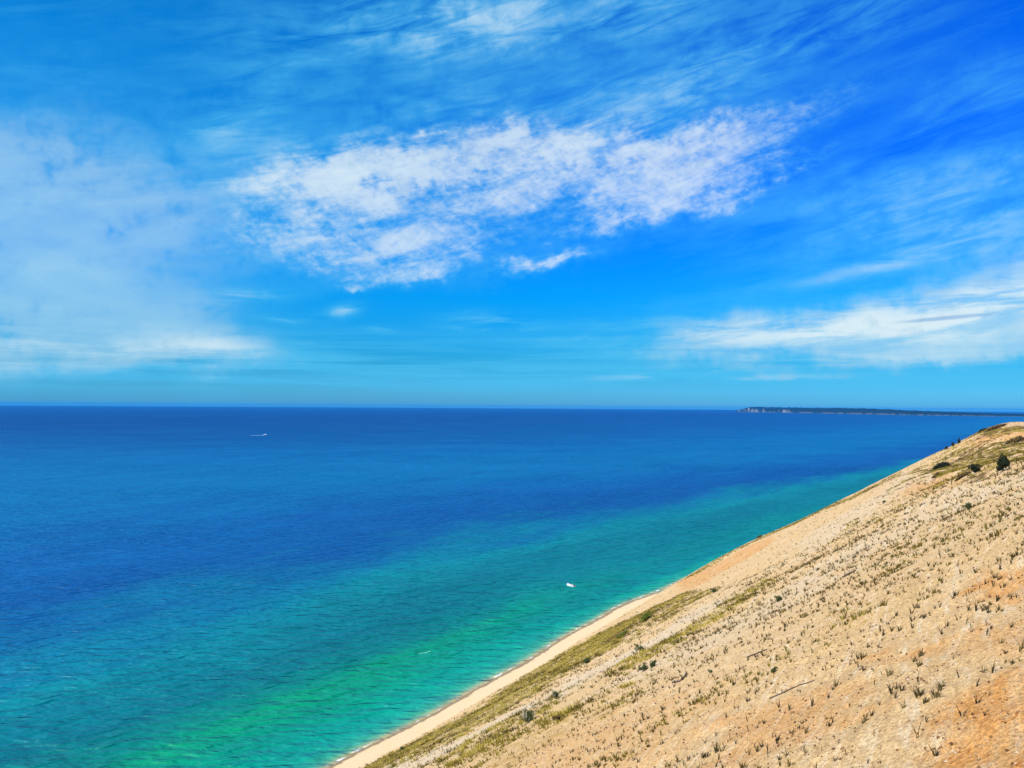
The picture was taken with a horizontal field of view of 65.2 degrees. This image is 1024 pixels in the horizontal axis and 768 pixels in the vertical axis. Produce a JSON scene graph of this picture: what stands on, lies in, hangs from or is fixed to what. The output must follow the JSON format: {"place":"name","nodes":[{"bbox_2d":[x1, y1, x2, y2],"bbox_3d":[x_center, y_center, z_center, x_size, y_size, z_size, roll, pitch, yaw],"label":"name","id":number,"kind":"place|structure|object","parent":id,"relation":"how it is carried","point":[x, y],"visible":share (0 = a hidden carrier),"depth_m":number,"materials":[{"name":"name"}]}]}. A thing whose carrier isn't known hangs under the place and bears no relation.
{"place":"outdoors","nodes":[
{"label":"outdoors","id":0,"kind":"place"},
{"bbox_2d":[0,406,1023,767],"bbox_3d":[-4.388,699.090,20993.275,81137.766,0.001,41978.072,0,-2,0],"label":"water","id":1,"kind":"structure","parent":0,"point":[182,586],"depth_m":690.20,"materials":[{"name":"blue liquid"}]},
{"bbox_2d":[0,0,1023,411],"label":"sky","id":2,"kind":"structure","parent":0,"point":[537,204],"materials":[{"name":"blue"}]},
{"bbox_2d":[328,422,1023,767],"bbox_3d":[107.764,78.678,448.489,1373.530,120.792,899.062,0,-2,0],"label":"dune","id":3,"kind":"structure","parent":0,"point":[985,655],"depth_m":74.21,"materials":[{"name":"beige sand"}]},
{"bbox_2d":[520,705,535,721],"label":"leafy shrub","id":4,"kind":"object","parent":3,"relation":"on","point":[528,715],"visible":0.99,"depth_m":131.39,"materials":[{"name":"green plant"}]},
{"bbox_2d":[551,715,561,720],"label":"leafy shrub","id":5,"kind":"object","parent":3,"relation":"on","point":[556,717],"visible":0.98,"depth_m":111.65,"materials":[{"name":"green plant"}]},
{"bbox_2d":[552,690,561,698],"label":"leafy shrub","id":6,"kind":"object","parent":3,"relation":"on","point":[555,694],"visible":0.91,"depth_m":149.93,"materials":[{"name":"green plant"}]},
{"bbox_2d":[616,629,626,637],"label":"green thicket","id":7,"kind":"object","parent":3,"relation":"on","point":[622,633],"visible":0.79,"depth_m":244.30,"materials":[{"name":"green plant"}]},
{"bbox_2d":[634,644,644,650],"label":"leafy shrub","id":8,"kind":"object","parent":3,"relation":"on","point":[638,647],"visible":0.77,"depth_m":162.79,"materials":[{"name":"green plant"}]},
{"bbox_2d":[638,665,647,670],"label":"leafy shrub","id":9,"kind":"object","parent":3,"relation":"on","point":[643,667],"visible":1,"depth_m":119.62,"materials":[{"name":"green plant"}]},
{"bbox_2d":[639,610,652,622],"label":"green thicket","id":10,"kind":"object","parent":3,"relation":"on","point":[646,616],"visible":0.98,"depth_m":261.97,"materials":[{"name":"green plant"}]},
{"bbox_2d":[650,660,655,667],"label":"leafy shrub","id":11,"kind":"object","parent":3,"relation":"on","point":[652,664],"visible":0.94,"depth_m":119.04,"materials":[{"name":"green plant"}]},
{"bbox_2d":[364,421,1023,767],"bbox_3d":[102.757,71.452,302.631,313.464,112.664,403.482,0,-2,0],"label":"green ground cover","id":12,"kind":"object","parent":3,"relation":"on","point":[620,627],"visible":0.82,"depth_m":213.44,"materials":[{"name":"green plant"}]},
{"bbox_2d":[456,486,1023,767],"bbox_3d":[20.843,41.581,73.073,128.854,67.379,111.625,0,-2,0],"label":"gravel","id":13,"kind":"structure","parent":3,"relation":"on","point":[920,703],"depth_m":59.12,"materials":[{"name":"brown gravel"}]},
{"bbox_2d":[476,496,1023,767],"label":"dune grass","id":14,"kind":"structure","parent":3,"relation":"on","point":[697,700],"depth_m":82.80,"materials":[{"name":"green plant"}]},
{"bbox_2d":[774,595,782,600],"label":"leafy shrub","id":15,"kind":"object","parent":3,"relation":"on","point":[778,597],"visible":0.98,"depth_m":118.43,"materials":[{"name":"green plant"}]},
{"bbox_2d":[769,680,813,698],"bbox_3d":[20.742,22.543,59.224,3.238,2.013,0.542,-1,-2,31],"label":"driftwood branch","id":16,"kind":"object","parent":3,"relation":"on","point":[788,690],"visible":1,"depth_m":59.30,"materials":[{"name":"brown wood"}]},
{"bbox_2d":[908,719,921,737],"bbox_3d":[17.980,15.282,35.630,0.837,1.007,0.250,1,-2,-5],"label":"grass tuft","id":17,"kind":"object","parent":3,"relation":"on","point":[915,731],"visible":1,"depth_m":35.55,"materials":[{"name":"brown plant"}]},
{"bbox_2d":[911,687,925,697],"bbox_3d":[20.667,15.732,40.819,0.872,0.627,0.748,-10,-14,43],"label":"grass tuft","id":18,"kind":"object","parent":3,"relation":"on","point":[916,693],"visible":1,"depth_m":40.77,"materials":[{"name":"plant"}]},
{"bbox_2d":[922,696,930,703],"bbox_3d":[20.432,15.604,39.413,0.331,0.454,0.493,-1,-2,38],"label":"grass tuft","id":19,"kind":"object","parent":3,"relation":"on","point":[925,700],"visible":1,"depth_m":39.48,"materials":[{"name":"plant"}]},
{"bbox_2d":[928,744,939,756],"bbox_3d":[17.405,15.049,32.839,0.291,0.700,0.634,1,-2,-29],"label":"grass tuft","id":20,"kind":"object","parent":3,"relation":"on","point":[935,754],"visible":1,"depth_m":32.95,"materials":[{"name":"plant"}]},
{"bbox_2d":[929,687,942,698],"bbox_3d":[20.951,15.275,39.512,0.859,0.614,0.795,2,-2,-40],"label":"grass tuft","id":21,"kind":"object","parent":3,"relation":"on","point":[935,694],"visible":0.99,"depth_m":39.58,"materials":[{"name":"plant"}]},
{"bbox_2d":[932,472,942,478],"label":"scrub","id":22,"kind":"object","parent":3,"relation":"on","point":[936,474],"visible":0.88,"depth_m":227.18,"materials":[{"name":"green plant"}]},
{"bbox_2d":[930,462,950,470],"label":"scrub","id":23,"kind":"object","parent":3,"relation":"on","point":[941,465],"visible":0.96,"depth_m":334.10,"materials":[{"name":"green plant"}]},
{"bbox_2d":[954,471,971,481],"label":"scrub","id":24,"kind":"object","parent":3,"relation":"on","point":[961,475],"visible":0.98,"depth_m":165.08,"materials":[{"name":"green plant"}]},
{"bbox_2d":[961,502,971,509],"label":"leafy shrub","id":25,"kind":"object","parent":3,"relation":"on","point":[968,505],"visible":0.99,"depth_m":109.67,"materials":[{"name":"green plant"}]},
{"bbox_2d":[968,464,981,472],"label":"round bush","id":26,"kind":"object","parent":3,"relation":"on","point":[972,467],"visible":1,"depth_m":161.18,"materials":[{"name":"green plant"}]},
{"bbox_2d":[983,423,1005,431],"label":"scrub","id":27,"kind":"object","parent":3,"relation":"on","point":[994,427],"visible":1,"depth_m":397.27,"materials":[{"name":"green plant"}]},
{"bbox_2d":[996,453,1009,471],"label":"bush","id":28,"kind":"object","parent":3,"relation":"on","point":[1002,462],"visible":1,"depth_m":139.39,"materials":[{"name":"green plant"}]},
{"bbox_2d":[1004,435,1023,444],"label":"scrub","id":29,"kind":"object","parent":3,"relation":"on","point":[1015,439],"visible":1,"depth_m":331.10,"materials":[{"name":"green plant"}]},
{"bbox_2d":[736,407,1023,416],"bbox_3d":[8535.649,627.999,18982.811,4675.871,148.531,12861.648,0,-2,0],"label":"island","id":30,"kind":"structure","parent":0,"point":[836,411],"depth_m":16183.29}
]}

